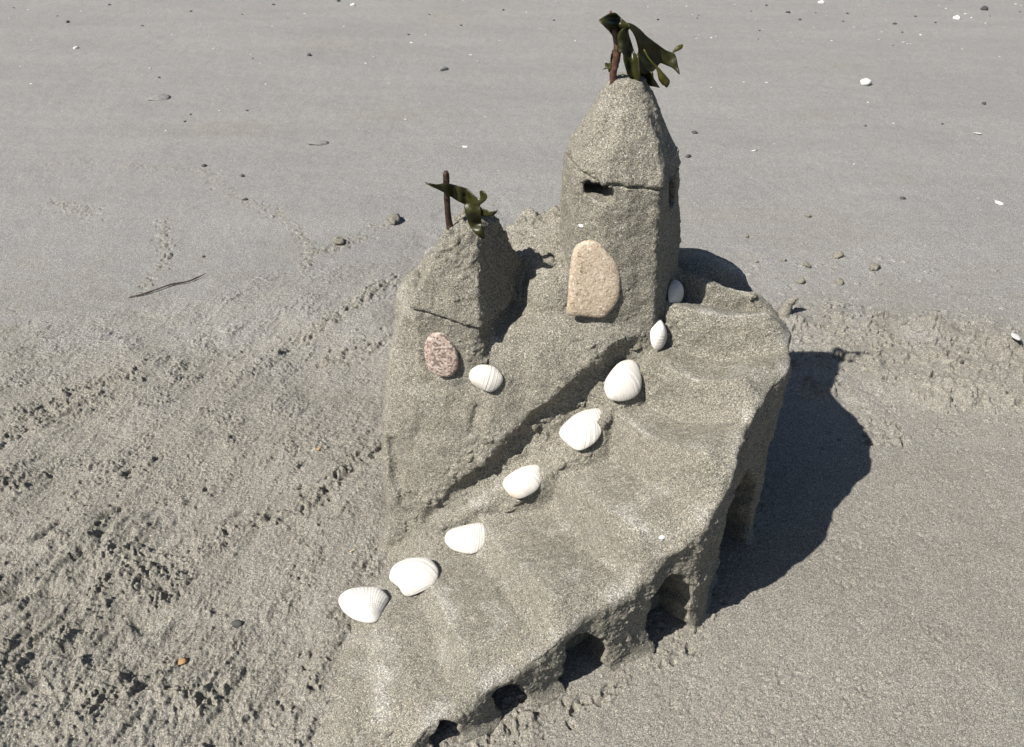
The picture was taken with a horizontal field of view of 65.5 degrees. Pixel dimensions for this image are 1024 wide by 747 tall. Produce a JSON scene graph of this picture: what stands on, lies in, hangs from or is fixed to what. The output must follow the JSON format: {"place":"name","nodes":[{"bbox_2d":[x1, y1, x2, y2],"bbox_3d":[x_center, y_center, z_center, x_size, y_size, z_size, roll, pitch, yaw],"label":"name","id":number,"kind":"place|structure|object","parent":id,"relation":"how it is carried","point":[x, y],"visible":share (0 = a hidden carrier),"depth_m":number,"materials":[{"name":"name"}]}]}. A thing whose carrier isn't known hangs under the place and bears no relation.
{"place":"outdoors","nodes":[
{"label":"outdoors","id":0,"kind":"place"},
{"bbox_2d":[0,0,1023,746],"bbox_3d":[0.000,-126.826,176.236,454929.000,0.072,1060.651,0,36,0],"label":"beach sand","id":1,"kind":"structure","parent":0,"point":[868,590],"depth_m":1.81,"materials":[{"name":"beige sand"}]},
{"bbox_2d":[147,94,169,100],"bbox_3d":[-1.437,-1.120,3.238,0.086,0.016,0.066,-2,45,-12],"label":"sand flake","id":2,"kind":"object","parent":1,"relation":"on","point":[159,97],"visible":1,"depth_m":3.23,"materials":[{"name":"grey sand"}]},
{"bbox_2d":[129,273,205,297],"bbox_3d":[-0.862,-0.220,1.998,0.193,0.006,0.013,-23,42,-28],"label":"twig","id":3,"kind":"object","parent":1,"relation":"on","point":[167,285],"visible":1,"depth_m":2.00,"materials":[{"name":"wood"}]},
{"bbox_2d":[177,657,187,664],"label":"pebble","id":4,"kind":"object","parent":1,"relation":"on","point":[182,660],"visible":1,"depth_m":1.12,"materials":[{"name":"orange stone"}]},
{"bbox_2d":[232,619,243,627],"bbox_3d":[-0.406,0.371,1.179,0.018,0.010,0.012,4,36,5],"label":"pebble","id":5,"kind":"object","parent":1,"relation":"on","point":[237,623],"visible":1,"depth_m":1.18,"materials":[{"name":"grey stone"}]},
{"bbox_2d":[307,140,328,144],"bbox_3d":[-0.685,-0.814,2.813,0.075,0.013,0.033,-2,45,-13],"label":"sand flake","id":6,"kind":"object","parent":1,"relation":"on","point":[319,142],"visible":1,"depth_m":2.81,"materials":[{"name":"grey sand"}]},
{"bbox_2d":[332,236,344,244],"bbox_3d":[-0.477,-0.364,2.189,0.030,0.022,0.036,-30,46,-35],"label":"sand clod","id":7,"kind":"object","parent":1,"relation":"on","point":[337,240],"visible":1,"depth_m":2.18,"materials":[{"name":"beige sand"}]},
{"bbox_2d":[386,213,399,224],"bbox_3d":[-0.342,-0.447,2.299,0.040,0.029,0.053,-8,37,-11],"label":"sand clod","id":8,"kind":"object","parent":1,"relation":"on","point":[393,219],"visible":1,"depth_m":2.29,"materials":[{"name":"beige sand"}]},
{"bbox_2d":[438,66,448,70],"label":"flat stone","id":9,"kind":"object","parent":1,"relation":"on","point":[443,68],"visible":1,"depth_m":3.56,"materials":[{"name":"grey stone"}]},
{"bbox_2d":[312,72,791,746],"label":"sandcastle","id":10,"kind":"object","parent":1,"relation":"on","point":[574,550],"visible":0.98,"depth_m":1.14},
{"bbox_2d":[339,587,387,622],"bbox_3d":[-0.220,0.335,1.165,0.075,0.022,0.064,0,36,0],"label":"clam shell","id":11,"kind":"object","parent":10,"relation":"on","point":[365,604],"visible":1,"depth_m":1.16},
{"bbox_2d":[389,557,438,595],"bbox_3d":[-0.148,0.302,1.195,0.076,0.028,0.064,0,36,0],"label":"clam shell","id":12,"kind":"object","parent":10,"relation":"on","point":[412,576],"visible":1,"depth_m":1.18},
{"bbox_2d":[424,332,458,376],"bbox_3d":[-0.105,-0.028,1.179,0.051,0.067,0.025,0,36,0],"label":"pebble","id":13,"kind":"object","parent":10,"relation":"on","point":[441,356],"visible":1,"depth_m":1.17,"materials":[{"name":"stone"}]},
{"bbox_2d":[425,170,497,237],"bbox_3d":[-0.067,-0.227,1.080,0.096,0.093,0.028,0,36,0],"label":"seaweed","id":14,"kind":"object","parent":10,"relation":"attached to","point":[472,203],"visible":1,"depth_m":1.08,"materials":[{"name":"green plant"}]},
{"bbox_2d":[445,523,485,553],"bbox_3d":[-0.071,0.254,1.231,0.067,0.028,0.045,0,36,0],"label":"clam shell","id":15,"kind":"object","parent":10,"relation":"on","point":[468,539],"visible":1,"depth_m":1.22},
{"bbox_2d":[469,364,502,391],"bbox_3d":[-0.039,0.007,1.183,0.051,0.034,0.028,0,36,0],"label":"clam shell","id":16,"kind":"object","parent":10,"relation":"on","point":[487,378],"visible":1,"depth_m":1.18},
{"bbox_2d":[503,465,540,498],"bbox_3d":[0.016,0.165,1.216,0.060,0.034,0.046,0,36,0],"label":"clam shell","id":17,"kind":"object","parent":10,"relation":"on","point":[521,482],"visible":1,"depth_m":1.21},
{"bbox_2d":[559,408,602,450],"bbox_3d":[0.105,0.082,1.193,0.067,0.040,0.056,0,36,0],"label":"clam shell","id":18,"kind":"object","parent":10,"relation":"on","point":[581,430],"visible":1,"depth_m":1.18},
{"bbox_2d":[566,240,619,317],"bbox_3d":[0.117,-0.133,1.130,0.076,0.116,0.026,0,36,0],"label":"pebble","id":19,"kind":"object","parent":10,"relation":"on","point":[594,284],"visible":1,"depth_m":1.13,"materials":[{"name":"beige stone"}]},
{"bbox_2d":[604,360,641,400],"bbox_3d":[0.164,0.010,1.180,0.056,0.041,0.054,0,36,0],"label":"clam shell","id":20,"kind":"object","parent":10,"relation":"on","point":[623,381],"visible":1,"depth_m":1.17},
{"bbox_2d":[599,10,682,87],"bbox_3d":[0.163,-0.409,1.018,0.114,0.101,0.031,-5,36,-6],"label":"seaweed","id":21,"kind":"object","parent":10,"relation":"on","point":[648,58],"visible":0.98,"depth_m":1.02,"materials":[{"name":"green plant"}]},
{"bbox_2d":[650,319,666,349],"bbox_3d":[0.217,-0.057,1.179,0.023,0.039,0.032,19,40,24],"label":"clam shell","id":22,"kind":"object","parent":10,"relation":"on","point":[658,335],"visible":1,"depth_m":1.17},
{"bbox_2d":[668,280,683,302],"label":"clam shell","id":23,"kind":"object","parent":10,"relation":"on","point":[675,292],"visible":1,"depth_m":1.18},
{"bbox_2d":[748,292,757,299],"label":"sand clod","id":24,"kind":"object","parent":10,"relation":"on","point":[752,296],"visible":1,"depth_m":1.21,"materials":[{"name":"beige sand"}]},
{"bbox_2d":[777,296,798,317],"bbox_3d":[0.639,-0.150,1.857,0.034,0.053,0.061,22,41,27],"label":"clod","id":25,"kind":"object","parent":1,"relation":"on","point":[785,310],"visible":0.9,"depth_m":1.85,"materials":[{"name":"beige sand"}]},
{"bbox_2d":[796,278,805,283],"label":"sand clod","id":26,"kind":"object","parent":1,"relation":"on","point":[800,281],"visible":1,"depth_m":2.02,"materials":[{"name":"beige sand"}]},
{"bbox_2d":[802,262,810,267],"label":"sand clod","id":27,"kind":"object","parent":1,"relation":"on","point":[807,264],"visible":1,"depth_m":2.08,"materials":[{"name":"beige sand"}]},
{"bbox_2d":[832,251,845,258],"bbox_3d":[0.873,-0.316,2.130,0.033,0.022,0.025,-20,41,-25],"label":"sand clod","id":28,"kind":"object","parent":1,"relation":"on","point":[838,254],"visible":1,"depth_m":2.12,"materials":[{"name":"beige sand"}]},
{"bbox_2d":[835,278,843,284],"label":"sand clod","id":29,"kind":"object","parent":1,"relation":"on","point":[839,281],"visible":1,"depth_m":2.02,"materials":[{"name":"beige sand"}]},
{"bbox_2d":[860,78,871,85],"bbox_3d":[1.509,-1.241,3.392,0.046,0.033,0.041,-24,42,-29],"label":"pebble","id":30,"kind":"object","parent":1,"relation":"on","point":[865,82],"visible":1,"depth_m":3.38,"materials":[{"name":"white stone"}]},
{"bbox_2d":[869,263,879,270],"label":"sand clod","id":31,"kind":"object","parent":1,"relation":"on","point":[874,267],"visible":1,"depth_m":2.07,"materials":[{"name":"beige sand"}]},
{"bbox_2d":[994,200,1003,204],"bbox_3d":[1.477,-0.516,2.415,0.031,0.009,0.018,19,40,24],"label":"shell chip","id":32,"kind":"object","parent":1,"relation":"on","point":[999,202],"visible":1,"depth_m":2.41,"materials":[{"name":"white"}]},
{"bbox_2d":[1011,333,1021,340],"bbox_3d":[1.119,-0.081,1.765,0.027,0.008,0.040,30,35,14],"label":"shell chip","id":33,"kind":"object","parent":1,"relation":"on","point":[1016,336],"visible":1,"depth_m":1.76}
]}

